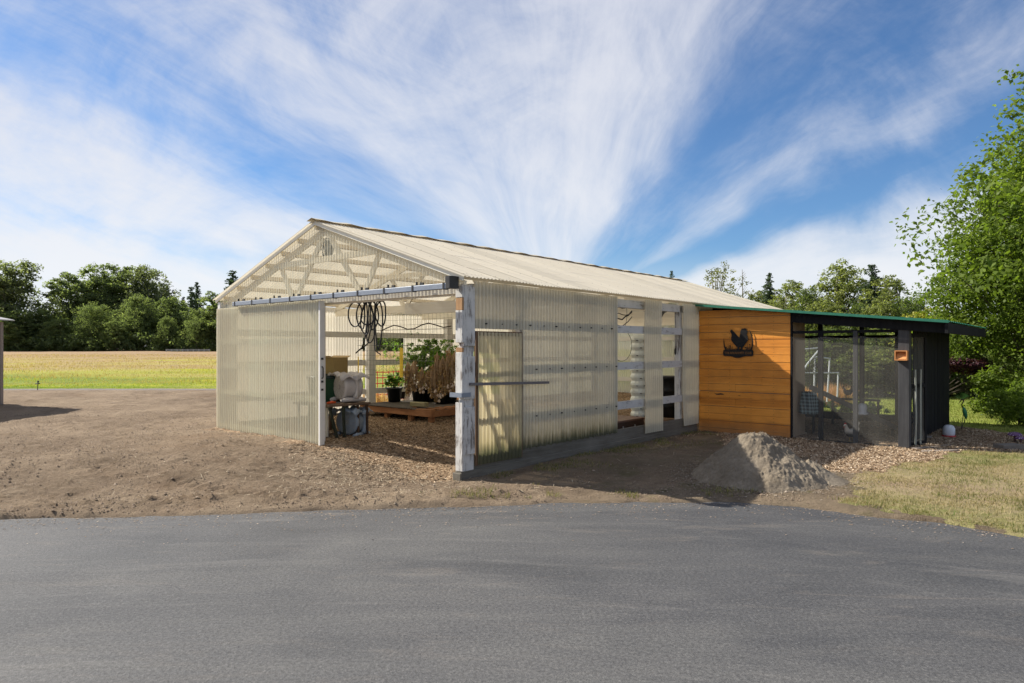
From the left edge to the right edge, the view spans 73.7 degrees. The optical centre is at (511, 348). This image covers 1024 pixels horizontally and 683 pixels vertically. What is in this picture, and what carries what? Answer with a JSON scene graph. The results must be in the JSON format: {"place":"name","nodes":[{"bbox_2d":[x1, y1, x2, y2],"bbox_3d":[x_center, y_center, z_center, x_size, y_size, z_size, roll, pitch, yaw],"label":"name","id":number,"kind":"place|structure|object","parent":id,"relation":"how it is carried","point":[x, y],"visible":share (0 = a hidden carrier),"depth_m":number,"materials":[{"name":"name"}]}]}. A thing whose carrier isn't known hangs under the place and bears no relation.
{"place":"outdoors","nodes":[
{"label":"outdoors","id":0,"kind":"place"},
{"bbox_2d":[3,388,215,389],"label":"gravel path","id":1,"kind":"structure","parent":0,"point":[111,389],"depth_m":22.26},
{"bbox_2d":[3,349,399,388],"bbox_3d":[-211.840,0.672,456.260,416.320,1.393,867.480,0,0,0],"label":"field","id":2,"kind":"structure","parent":0,"point":[137,373],"depth_m":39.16,"materials":[{"name":"green plant"}]},
{"bbox_2d":[0,309,44,349],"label":"tree","id":3,"kind":"object","parent":2,"relation":"on","point":[16,329],"visible":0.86,"depth_m":109.18,"materials":[{"name":"green plant"}]},
{"bbox_2d":[0,258,74,338],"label":"tree","id":4,"kind":"object","parent":2,"relation":"on","point":[13,292],"visible":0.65,"depth_m":115.09,"materials":[{"name":"green plant"}]},
{"bbox_2d":[19,310,67,344],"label":"tree","id":5,"kind":"object","parent":2,"relation":"on","point":[39,317],"visible":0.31,"depth_m":113.05,"materials":[{"name":"green plant"}]},
{"bbox_2d":[37,317,75,350],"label":"tree","id":6,"kind":"object","parent":2,"relation":"on","point":[61,327],"visible":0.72,"depth_m":110.23,"materials":[{"name":"green plant"}]},
{"bbox_2d":[40,271,101,330],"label":"tree","id":7,"kind":"object","parent":2,"relation":"on","point":[67,290],"visible":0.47,"depth_m":120.45,"materials":[{"name":"green plant"}]},
{"bbox_2d":[54,275,119,332],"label":"tree","id":8,"kind":"object","parent":2,"relation":"on","point":[92,285],"visible":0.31,"depth_m":122.56,"materials":[{"name":"green plant"}]},
{"bbox_2d":[65,301,124,350],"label":"tree","id":9,"kind":"object","parent":2,"relation":"on","point":[87,328],"visible":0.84,"depth_m":110.67,"materials":[{"name":"green plant"}]},
{"bbox_2d":[77,263,157,321],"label":"tree","id":10,"kind":"object","parent":2,"relation":"on","point":[119,281],"visible":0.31,"depth_m":125.56,"materials":[{"name":"green plant"}]},
{"bbox_2d":[99,320,140,350],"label":"tree","id":11,"kind":"object","parent":2,"relation":"on","point":[118,333],"visible":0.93,"depth_m":108.38,"materials":[{"name":"green plant"}]},
{"bbox_2d":[117,293,162,350],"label":"tree","id":12,"kind":"object","parent":2,"relation":"on","point":[138,319],"visible":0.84,"depth_m":112.40,"materials":[{"name":"green plant"}]},
{"bbox_2d":[107,264,180,341],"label":"tree","id":13,"kind":"object","parent":2,"relation":"on","point":[148,288],"visible":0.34,"depth_m":125.89,"materials":[{"name":"green plant"}]},
{"bbox_2d":[153,315,180,348],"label":"tree","id":14,"kind":"object","parent":2,"relation":"on","point":[167,331],"visible":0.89,"depth_m":109.62,"materials":[{"name":"green plant"}]},
{"bbox_2d":[149,296,194,339],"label":"tree","id":15,"kind":"object","parent":2,"relation":"on","point":[171,303],"visible":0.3,"depth_m":116.93,"materials":[{"name":"green plant"}]},
{"bbox_2d":[166,349,209,351],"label":"rail fence","id":16,"kind":"object","parent":2,"relation":"on","point":[187,350],"visible":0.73,"depth_m":103.92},
{"bbox_2d":[182,287,198,336],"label":"fir tree","id":17,"kind":"object","parent":2,"relation":"on","point":[192,299],"visible":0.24,"depth_m":123.92,"materials":[{"name":"green plant"}]},
{"bbox_2d":[176,317,214,351],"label":"tree","id":18,"kind":"object","parent":2,"relation":"on","point":[197,335],"visible":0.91,"depth_m":108.46,"materials":[{"name":"green plant"}]},
{"bbox_2d":[193,282,203,313],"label":"fir tree","id":19,"kind":"object","parent":2,"relation":"on","point":[197,293],"visible":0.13,"depth_m":127.90,"materials":[{"name":"green plant"}]},
{"bbox_2d":[179,291,222,350],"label":"tree","id":20,"kind":"object","parent":2,"relation":"on","point":[206,319],"visible":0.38,"depth_m":110.75,"materials":[{"name":"green plant"}]},
{"bbox_2d":[3,306,402,351],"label":"woodland undergrowth","id":21,"kind":"object","parent":2,"relation":"on","point":[127,344],"visible":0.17,"depth_m":109.25,"materials":[{"name":"green plant"}]},
{"bbox_2d":[200,301,226,336],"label":"tree","id":22,"kind":"object","parent":2,"relation":"on","point":[211,312],"visible":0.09,"depth_m":108.28,"materials":[{"name":"green plant"}]},
{"bbox_2d":[223,270,237,289],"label":"fir tree","id":23,"kind":"object","parent":2,"relation":"on","point":[231,280],"visible":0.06,"depth_m":121.60,"materials":[{"name":"green plant"}]},
{"bbox_2d":[0,502,1023,682],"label":"driveway","id":24,"kind":"structure","parent":0,"point":[708,592],"depth_m":4.52,"materials":[{"name":"asphalt"}]},
{"bbox_2d":[3,502,1020,565],"bbox_3d":[-1.517,1.645,5.700,14.986,0.012,3.218,0,0,0],"label":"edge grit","id":25,"kind":"object","parent":24,"relation":"on","point":[479,517],"visible":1,"depth_m":6.70,"materials":[{"name":"gravel"}]},
{"bbox_2d":[0,390,1023,537],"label":"ground","id":26,"kind":"structure","parent":0,"point":[71,405],"depth_m":8.39,"materials":[{"name":"soil"}]},
{"bbox_2d":[0,317,14,404],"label":"barn","id":27,"kind":"structure","parent":26,"relation":"on","point":[1,361],"depth_m":16.45,"materials":[{"name":"grey"}]},
{"bbox_2d":[1,415,701,506],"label":"straw bits","id":28,"kind":"object","parent":26,"relation":"on","point":[345,472],"visible":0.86,"depth_m":8.43,"materials":[{"name":"plant"}]},
{"bbox_2d":[0,412,812,516],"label":"dirt clods","id":29,"kind":"object","parent":26,"relation":"on","point":[118,498],"visible":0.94,"depth_m":8.34,"materials":[{"name":"soil"}]},
{"bbox_2d":[421,429,992,526],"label":"weeds","id":30,"kind":"object","parent":26,"relation":"on","point":[913,511],"visible":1,"depth_m":8.78,"materials":[{"name":"green plant"}]},
{"bbox_2d":[691,431,848,492],"bbox_3d":[3.174,1.438,8.550,2.511,0.779,2.511,0,0,0],"label":"sand pile","id":31,"kind":"object","parent":26,"relation":"on","point":[761,461],"visible":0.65,"depth_m":8.17,"materials":[{"name":"sand"}]},
{"bbox_2d":[655,458,891,500],"bbox_3d":[3.159,1.610,8.590,2.788,0.056,2.837,0,0,-18],"label":"sand spill","id":32,"kind":"object","parent":26,"relation":"on","point":[756,489],"visible":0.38,"depth_m":8.07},
{"bbox_2d":[0,0,1023,342],"label":"sky","id":33,"kind":"structure","parent":0,"point":[189,141],"materials":[{"name":"blue"}]},
{"bbox_2d":[202,392,1023,481],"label":"wood chip ground","id":34,"kind":"structure","parent":0,"point":[400,464],"depth_m":10.72,"materials":[{"name":"wood"}]},
{"bbox_2d":[326,374,348,429],"bbox_3d":[-3.109,0.946,11.564,0.730,1.033,0.730,0,0,41],"label":"compost bin","id":35,"kind":"object","parent":34,"relation":"on","point":[330,387],"visible":0.15,"depth_m":11.26,"materials":[{"name":"green plastic"}]},
{"bbox_2d":[326,355,349,373],"bbox_3d":[-3.043,0.274,11.534,0.400,0.302,0.502,0,0,29],"label":"cardboard box","id":36,"kind":"object","parent":35,"relation":"on","point":[336,363],"visible":0.62,"depth_m":11.37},
{"bbox_2d":[326,401,370,437],"bbox_3d":[-2.974,1.180,11.278,1.038,0.590,0.800,0,0,40],"label":"work table","id":37,"kind":"object","parent":34,"relation":"on","point":[331,417],"visible":0.48,"depth_m":10.88,"materials":[{"name":"brown metal"}]},
{"bbox_2d":[327,371,369,402],"bbox_3d":[-2.701,0.625,11.268,0.542,0.503,0.506,0,0,-42],"label":"storage container","id":38,"kind":"object","parent":37,"relation":"on","point":[348,386],"visible":1,"depth_m":11.12,"materials":[{"name":"plastic"}]},
{"bbox_2d":[332,405,373,435],"bbox_3d":[-2.629,1.195,11.261,0.505,0.500,0.546,0,0,22],"label":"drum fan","id":39,"kind":"object","parent":34,"relation":"on","point":[353,421],"visible":0.85,"depth_m":11.11},
{"bbox_2d":[360,398,458,422],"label":"display platform","id":40,"kind":"structure","parent":34,"relation":"on","point":[430,412],"depth_m":13.50,"materials":[{"name":"wood"}]},
{"bbox_2d":[363,393,387,401],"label":"dry grass clump","id":41,"kind":"object","parent":40,"relation":"on","point":[380,398],"visible":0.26,"depth_m":15.71,"materials":[{"name":"plant"}]},
{"bbox_2d":[382,372,406,401],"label":"potted plant","id":42,"kind":"object","parent":40,"relation":"on","point":[394,392],"visible":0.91,"depth_m":14.70,"materials":[{"name":"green plant"}]},
{"bbox_2d":[381,332,417,398],"bbox_3d":[-2.457,0.366,15.642,1.240,1.568,1.092,0,0,41],"label":"potted plant","id":43,"kind":"object","parent":40,"relation":"on","point":[401,384],"visible":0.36,"depth_m":15.64,"materials":[{"name":"green plant"}]},
{"bbox_2d":[398,342,433,401],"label":"potted plant","id":44,"kind":"object","parent":40,"relation":"on","point":[417,396],"visible":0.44,"depth_m":14.70,"materials":[{"name":"green plant"}]},
{"bbox_2d":[410,402,428,407],"bbox_3d":[-1.822,1.113,13.410,0.400,0.115,0.120,0,0,35],"label":"timber block","id":45,"kind":"object","parent":40,"relation":"on","point":[419,404],"depth_m":13.34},
{"bbox_2d":[396,338,457,401],"bbox_3d":[-1.736,0.456,14.841,1.564,1.387,1.279,0,0,40],"label":"potted plant","id":46,"kind":"object","parent":40,"relation":"on","point":[428,397],"visible":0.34,"depth_m":14.76,"materials":[{"name":"green plant"}]},
{"bbox_2d":[426,346,452,403],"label":"potted plant","id":47,"kind":"object","parent":40,"relation":"on","point":[444,400],"visible":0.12,"depth_m":14.17,"materials":[{"name":"green plant"}]},
{"bbox_2d":[427,340,458,402],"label":"potted plant","id":48,"kind":"object","parent":40,"relation":"on","point":[452,399],"visible":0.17,"depth_m":14.29,"materials":[{"name":"green plant"}]},
{"bbox_2d":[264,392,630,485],"bbox_3d":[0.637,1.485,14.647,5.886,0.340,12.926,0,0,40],"label":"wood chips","id":49,"kind":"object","parent":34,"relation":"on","point":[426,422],"visible":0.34,"depth_m":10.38,"materials":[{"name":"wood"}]},
{"bbox_2d":[213,218,782,480],"bbox_3d":[0.936,-0.128,14.961,6.426,3.715,12.420,0,0,41],"label":"greenhouse","id":50,"kind":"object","parent":34,"relation":"on","point":[543,373],"visible":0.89,"depth_m":10.75,"materials":[{"name":"plastic"}]},
{"bbox_2d":[216,301,324,445],"bbox_3d":[-4.038,0.393,11.202,3.258,2.206,0.087,0,0,40],"label":"sliding door","id":51,"kind":"structure","parent":50,"relation":"in","point":[270,359],"depth_m":11.00,"materials":[{"name":"plastic"}]},
{"bbox_2d":[320,238,333,255],"bbox_3d":[-2.886,-1.610,10.670,0.300,0.480,0.070,0,0,41],"label":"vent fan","id":52,"kind":"object","parent":50,"relation":"hanging from","point":[330,249],"visible":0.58,"depth_m":10.66},
{"bbox_2d":[348,301,385,354],"bbox_3d":[-2.122,-0.304,9.957,0.713,0.803,0.126,0,0,37],"label":"hose coil","id":53,"kind":"object","parent":50,"relation":"hanging from","point":[369,322],"visible":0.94,"depth_m":9.91,"materials":[{"name":"black rubber"}]},
{"bbox_2d":[357,314,452,375],"bbox_3d":[-2.110,-0.128,13.039,2.741,1.324,0.063,0,0,41],"label":"wire trellis","id":54,"kind":"object","parent":50,"relation":"hanging from","point":[414,329],"visible":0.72,"depth_m":13.04,"materials":[{"name":"metal"}]},
{"bbox_2d":[402,362,411,396],"bbox_3d":[-1.957,0.583,12.856,0.228,0.657,0.224,0,0,40],"label":"garlic bundle","id":55,"kind":"object","parent":54,"relation":"hanging from","point":[408,391],"visible":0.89,"depth_m":12.80,"materials":[{"name":"brown plant"}]},
{"bbox_2d":[406,360,418,391],"bbox_3d":[-1.837,0.522,12.752,0.242,0.603,0.274,0,0,13],"label":"garlic bundle","id":56,"kind":"object","parent":54,"relation":"hanging from","point":[413,382],"visible":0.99,"depth_m":12.70,"materials":[{"name":"brown plant"}]},
{"bbox_2d":[416,367,424,393],"bbox_3d":[-1.662,0.591,12.601,0.205,0.492,0.199,0,0,40],"label":"garlic bundle","id":57,"kind":"object","parent":54,"relation":"hanging from","point":[420,380],"visible":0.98,"depth_m":12.56,"materials":[{"name":"brown plant"}]},
{"bbox_2d":[426,364,434,397],"bbox_3d":[-1.452,0.599,12.399,0.202,0.624,0.203,0,0,-10],"label":"garlic bundle","id":58,"kind":"object","parent":54,"relation":"hanging from","point":[431,386],"visible":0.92,"depth_m":12.36,"materials":[{"name":"brown plant"}]},
{"bbox_2d":[430,352,441,402],"bbox_3d":[-1.347,0.521,12.329,0.242,0.923,0.222,0,0,18],"label":"garlic bundle","id":59,"kind":"object","parent":54,"relation":"hanging from","point":[436,380],"visible":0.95,"depth_m":12.30,"materials":[{"name":"brown plant"}]},
{"bbox_2d":[438,356,449,398],"bbox_3d":[-1.236,0.515,12.223,0.257,0.769,0.198,0,0,41],"label":"garlic bundle","id":60,"kind":"object","parent":54,"relation":"hanging from","point":[442,364],"visible":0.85,"depth_m":12.20,"materials":[{"name":"brown plant"}]},
{"bbox_2d":[443,349,452,394],"bbox_3d":[-1.122,0.412,12.121,0.220,0.827,0.188,0,0,41],"label":"garlic bundle","id":61,"kind":"object","parent":54,"relation":"hanging from","point":[447,372],"visible":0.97,"depth_m":12.10,"materials":[{"name":"brown plant"}]},
{"bbox_2d":[448,351,455,392],"bbox_3d":[-0.989,0.421,12.041,0.282,0.765,0.208,0,0,41],"label":"garlic bundle","id":62,"kind":"object","parent":54,"relation":"hanging from","point":[453,369],"visible":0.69,"depth_m":12.01,"materials":[{"name":"brown plant"}]},
{"bbox_2d":[469,331,548,465],"bbox_3d":[-0.020,0.630,9.111,0.082,1.700,1.601,0,0,41],"label":"side door","id":63,"kind":"structure","parent":50,"relation":"in","point":[498,400],"depth_m":8.94,"materials":[{"name":"beige plastic"}]},
{"bbox_2d":[663,375,674,417],"bbox_3d":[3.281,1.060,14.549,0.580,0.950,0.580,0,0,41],"label":"door window","id":64,"kind":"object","parent":50,"relation":"part of","point":[668,390],"visible":0.25,"depth_m":14.28,"materials":[{"name":"glass"}]},
{"bbox_2d":[618,415,644,428],"bbox_3d":[1.728,1.425,12.193,0.720,0.335,1.400,0,0,41],"label":"storage chest","id":65,"kind":"object","parent":34,"relation":"on","point":[627,421],"visible":0.14,"depth_m":12.20,"materials":[{"name":"brown paint"}]},
{"bbox_2d":[630,334,644,416],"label":"planter tower","id":66,"kind":"structure","parent":34,"relation":"on","point":[637,383],"depth_m":13.93,"materials":[{"name":"white plastic"}]},
{"bbox_2d":[694,304,986,447],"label":"chicken coop","id":67,"kind":"structure","parent":34,"relation":"on","point":[761,388],"depth_m":12.64,"materials":[{"name":"orange wood"}]},
{"bbox_2d":[723,328,752,357],"bbox_3d":[4.277,-0.099,12.929,0.585,0.562,0.015,0,0,41],"label":"rooster sign","id":68,"kind":"object","parent":67,"relation":"attached to","point":[741,340],"visible":1,"depth_m":12.91,"materials":[{"name":"black metal"}]},
{"bbox_2d":[799,324,817,413],"bbox_3d":[5.435,0.340,12.483,0.401,1.700,0.292,0,0,41],"label":"shovel","id":69,"kind":"object","parent":67,"relation":"hanging from","point":[809,402],"visible":0.94,"depth_m":12.39,"materials":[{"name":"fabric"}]},
{"bbox_2d":[858,327,868,414],"bbox_3d":[6.518,0.370,12.705,0.210,1.720,0.207,0,0,40],"label":"hanging waterer","id":70,"kind":"object","parent":67,"relation":"hanging from","point":[862,408],"visible":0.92,"depth_m":12.67,"materials":[{"name":"metal"}]},
{"bbox_2d":[894,350,907,359],"bbox_3d":[6.326,0.115,11.094,0.180,0.160,0.110,0,0,41],"label":"nest box","id":71,"kind":"object","parent":67,"relation":"attached to","point":[900,355],"visible":1,"depth_m":11.10,"materials":[{"name":"brown wood"}]},
{"bbox_2d":[911,333,926,445],"bbox_3d":[6.772,0.680,11.358,0.560,1.860,0.102,0,0,-33],"label":"screen door","id":72,"kind":"structure","parent":67,"relation":"in","point":[924,384],"depth_m":11.39,"materials":[{"name":"wood"}]},
{"bbox_2d":[843,422,859,441],"bbox_3d":[5.943,1.457,11.926,0.412,0.344,0.187,0,0,-20],"label":"hen","id":73,"kind":"object","parent":34,"relation":"on","point":[848,432],"visible":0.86,"depth_m":11.86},
{"bbox_2d":[810,385,897,435],"bbox_3d":[6.743,1.180,13.344,1.532,0.980,2.136,0,0,41],"label":"roost bar","id":74,"kind":"object","parent":34,"relation":"on","point":[877,418],"visible":0.63,"depth_m":12.84,"materials":[{"name":"wood"}]},
{"bbox_2d":[942,425,955,437],"bbox_3d":[8.015,1.520,12.532,0.230,0.240,0.230,0,0,0],"label":"poultry waterer","id":75,"kind":"object","parent":34,"relation":"on","point":[948,430],"visible":0.88,"depth_m":12.46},
{"bbox_2d":[955,393,967,428],"bbox_3d":[9.001,1.291,13.662,0.268,0.822,0.058,0,0,0],"label":"garden stake bird","id":76,"kind":"object","parent":34,"relation":"on","point":[964,410],"visible":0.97,"depth_m":13.65},
{"bbox_2d":[993,443,1023,449],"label":"concrete block","id":77,"kind":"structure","parent":34,"relation":"on","point":[1011,446],"depth_m":10.93,"materials":[{"name":"grey concrete"}]},
{"bbox_2d":[363,355,1023,536],"bbox_3d":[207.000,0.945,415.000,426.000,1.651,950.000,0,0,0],"label":"lawn","id":78,"kind":"structure","parent":0,"point":[906,474],"depth_m":8.02,"materials":[{"name":"plant"}]},
{"bbox_2d":[703,260,757,300],"bbox_3d":[12.358,-1.758,39.766,5.512,6.793,5.241,0,0,15],"label":"tree","id":79,"kind":"object","parent":78,"relation":"on","point":[721,282],"visible":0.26,"depth_m":39.66,"materials":[{"name":"green plant"}]},
{"bbox_2d":[747,290,764,301],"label":"tree","id":80,"kind":"object","parent":78,"relation":"on","point":[758,296],"visible":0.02,"depth_m":38.65,"materials":[{"name":"green plant"}]},
{"bbox_2d":[760,272,779,304],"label":"fir tree","id":81,"kind":"object","parent":78,"relation":"on","point":[768,287],"visible":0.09,"depth_m":35.91,"materials":[{"name":"green plant"}]},
{"bbox_2d":[769,279,807,310],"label":"tree","id":82,"kind":"object","parent":78,"relation":"on","point":[791,287],"visible":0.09,"depth_m":33.99,"materials":[{"name":"green plant"}]},
{"bbox_2d":[790,286,832,312],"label":"tree","id":83,"kind":"object","parent":78,"relation":"on","point":[807,299],"visible":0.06,"depth_m":32.07,"materials":[{"name":"green plant"}]},
{"bbox_2d":[805,347,838,401],"bbox_3d":[8.558,0.727,19.000,1.083,1.524,0.044,0,0,0],"label":"pipe frame","id":84,"kind":"object","parent":78,"relation":"on","point":[828,372],"visible":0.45,"depth_m":18.98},
{"bbox_2d":[774,258,877,325],"bbox_3d":[15.569,-1.398,33.098,5.338,6.106,4.035,0,0,27],"label":"tree","id":85,"kind":"object","parent":78,"relation":"on","point":[842,289],"visible":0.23,"depth_m":32.78,"materials":[{"name":"green plant"}]},
{"bbox_2d":[810,382,852,405],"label":"ornamental grass","id":86,"kind":"object","parent":78,"relation":"on","point":[834,392],"depth_m":20.41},
{"bbox_2d":[805,326,858,389],"bbox_3d":[10.920,0.398,24.907,2.815,2.465,3.139,0,0,16],"label":"shrub","id":87,"kind":"object","parent":78,"relation":"on","point":[826,345],"visible":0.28,"depth_m":24.39,"materials":[{"name":"green plant"}]},
{"bbox_2d":[803,297,870,354],"bbox_3d":[13.412,-0.342,30.074,4.299,3.893,3.250,0,0,24],"label":"tree","id":88,"kind":"object","parent":78,"relation":"on","point":[824,308],"visible":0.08,"depth_m":29.85,"materials":[{"name":"green plant"}]},
{"bbox_2d":[826,401,867,412],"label":"garden plant","id":89,"kind":"object","parent":78,"relation":"on","point":[841,408],"visible":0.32,"depth_m":17.24,"materials":[{"name":"green plant"}]},
{"bbox_2d":[826,301,879,361],"bbox_3d":[14.541,-0.193,28.401,3.383,3.646,3.034,0,0,22],"label":"tree","id":90,"kind":"object","parent":78,"relation":"on","point":[853,310],"visible":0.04,"depth_m":28.79,"materials":[{"name":"green plant"}]},
{"bbox_2d":[824,334,893,394],"bbox_3d":[12.223,0.617,24.513,2.379,2.299,3.147,0,0,4],"label":"shrub","id":91,"kind":"object","parent":78,"relation":"on","point":[848,350],"visible":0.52,"depth_m":23.90,"materials":[{"name":"green plant"}]},
{"bbox_2d":[844,401,890,413],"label":"garden plant","id":92,"kind":"object","parent":78,"relation":"on","point":[872,408],"visible":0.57,"depth_m":16.92,"materials":[{"name":"green plant"}]},
{"bbox_2d":[849,264,895,314],"bbox_3d":[16.487,-1.082,31.199,3.650,5.526,3.652,0,0,23],"label":"fir tree","id":93,"kind":"object","parent":78,"relation":"on","point":[871,274],"visible":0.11,"depth_m":30.91,"materials":[{"name":"green plant"}]},
{"bbox_2d":[848,297,905,354],"bbox_3d":[15.400,-0.146,27.885,3.029,3.959,4.008,0,0,-6],"label":"tree","id":94,"kind":"object","parent":78,"relation":"on","point":[882,308],"visible":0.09,"depth_m":27.92,"materials":[{"name":"green plant"}]},
{"bbox_2d":[858,328,912,395],"bbox_3d":[13.838,0.536,24.589,3.260,2.560,2.924,0,0,-43],"label":"shrub","id":95,"kind":"object","parent":78,"relation":"on","point":[873,345],"visible":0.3,"depth_m":24.59,"materials":[{"name":"green plant"}]},
{"bbox_2d":[870,332,912,393],"bbox_3d":[14.231,0.416,24.669,2.684,2.811,3.552,0,0,35],"label":"shrub","id":96,"kind":"object","parent":78,"relation":"on","point":[890,354],"visible":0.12,"depth_m":24.06,"materials":[{"name":"green plant"}]},
{"bbox_2d":[857,275,934,317],"bbox_3d":[16.756,-0.709,30.067,3.962,5.112,3.840,0,0,-7],"label":"tree","id":97,"kind":"object","parent":78,"relation":"on","point":[893,293],"visible":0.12,"depth_m":29.80,"materials":[{"name":"green plant"}]},
{"bbox_2d":[887,291,932,339],"bbox_3d":[16.022,-0.259,28.290,3.537,4.237,3.172,0,0,-37],"label":"tree","id":98,"kind":"object","parent":78,"relation":"on","point":[910,310],"visible":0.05,"depth_m":27.82,"materials":[{"name":"green plant"}]},
{"bbox_2d":[805,351,1023,396],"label":"lawn edge undergrowth","id":99,"kind":"object","parent":78,"relation":"on","point":[884,390],"visible":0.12,"depth_m":24.07,"materials":[{"name":"green plant"}]},
{"bbox_2d":[888,307,953,348],"bbox_3d":[12.076,0.348,19.813,1.707,3.178,1.897,0,0,44],"label":"bush","id":100,"kind":"object","parent":78,"relation":"on","point":[918,313],"visible":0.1,"depth_m":19.90,"materials":[{"name":"green plant"}]},
{"bbox_2d":[889,64,1023,372],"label":"tree","id":101,"kind":"object","parent":78,"relation":"on","point":[991,156],"visible":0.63,"depth_m":16.57,"materials":[{"name":"green plant"}]},
{"bbox_2d":[898,112,1023,399],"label":"tree","id":102,"kind":"object","parent":78,"relation":"on","point":[1006,324],"visible":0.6,"depth_m":16.89,"materials":[{"name":"green plant"}]},
{"bbox_2d":[949,355,1001,394],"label":"tree","id":103,"kind":"object","parent":78,"relation":"on","point":[970,366],"visible":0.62,"depth_m":16.86,"materials":[{"name":"purple plant"}]},
{"bbox_2d":[949,335,1004,393],"bbox_3d":[16.232,0.559,24.779,3.700,2.510,2.797,0,0,-24],"label":"shrub","id":104,"kind":"object","parent":78,"relation":"on","point":[965,380],"visible":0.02,"depth_m":24.01,"materials":[{"name":"green plant"}]},
{"bbox_2d":[961,362,1023,418],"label":"bush","id":105,"kind":"object","parent":78,"relation":"on","point":[989,379],"visible":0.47,"depth_m":16.29,"materials":[{"name":"green plant"}]},
{"bbox_2d":[976,378,1023,426],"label":"bush","id":106,"kind":"object","parent":78,"relation":"on","point":[1004,408],"visible":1,"depth_m":14.41,"materials":[{"name":"green plant"}]},
{"bbox_2d":[984,341,1023,391],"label":"shrub","id":107,"kind":"object","parent":78,"relation":"on","point":[1007,363],"visible":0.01,"depth_m":23.78,"materials":[{"name":"green plant"}]},
{"bbox_2d":[807,388,1023,433],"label":"lawn grass","id":108,"kind":"structure","parent":0,"point":[968,410],"depth_m":17.40,"materials":[{"name":"plant"}]},
{"bbox_2d":[838,449,1023,532],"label":"grass","id":109,"kind":"structure","parent":0,"point":[885,499],"depth_m":7.96,"materials":[{"name":"plant"}]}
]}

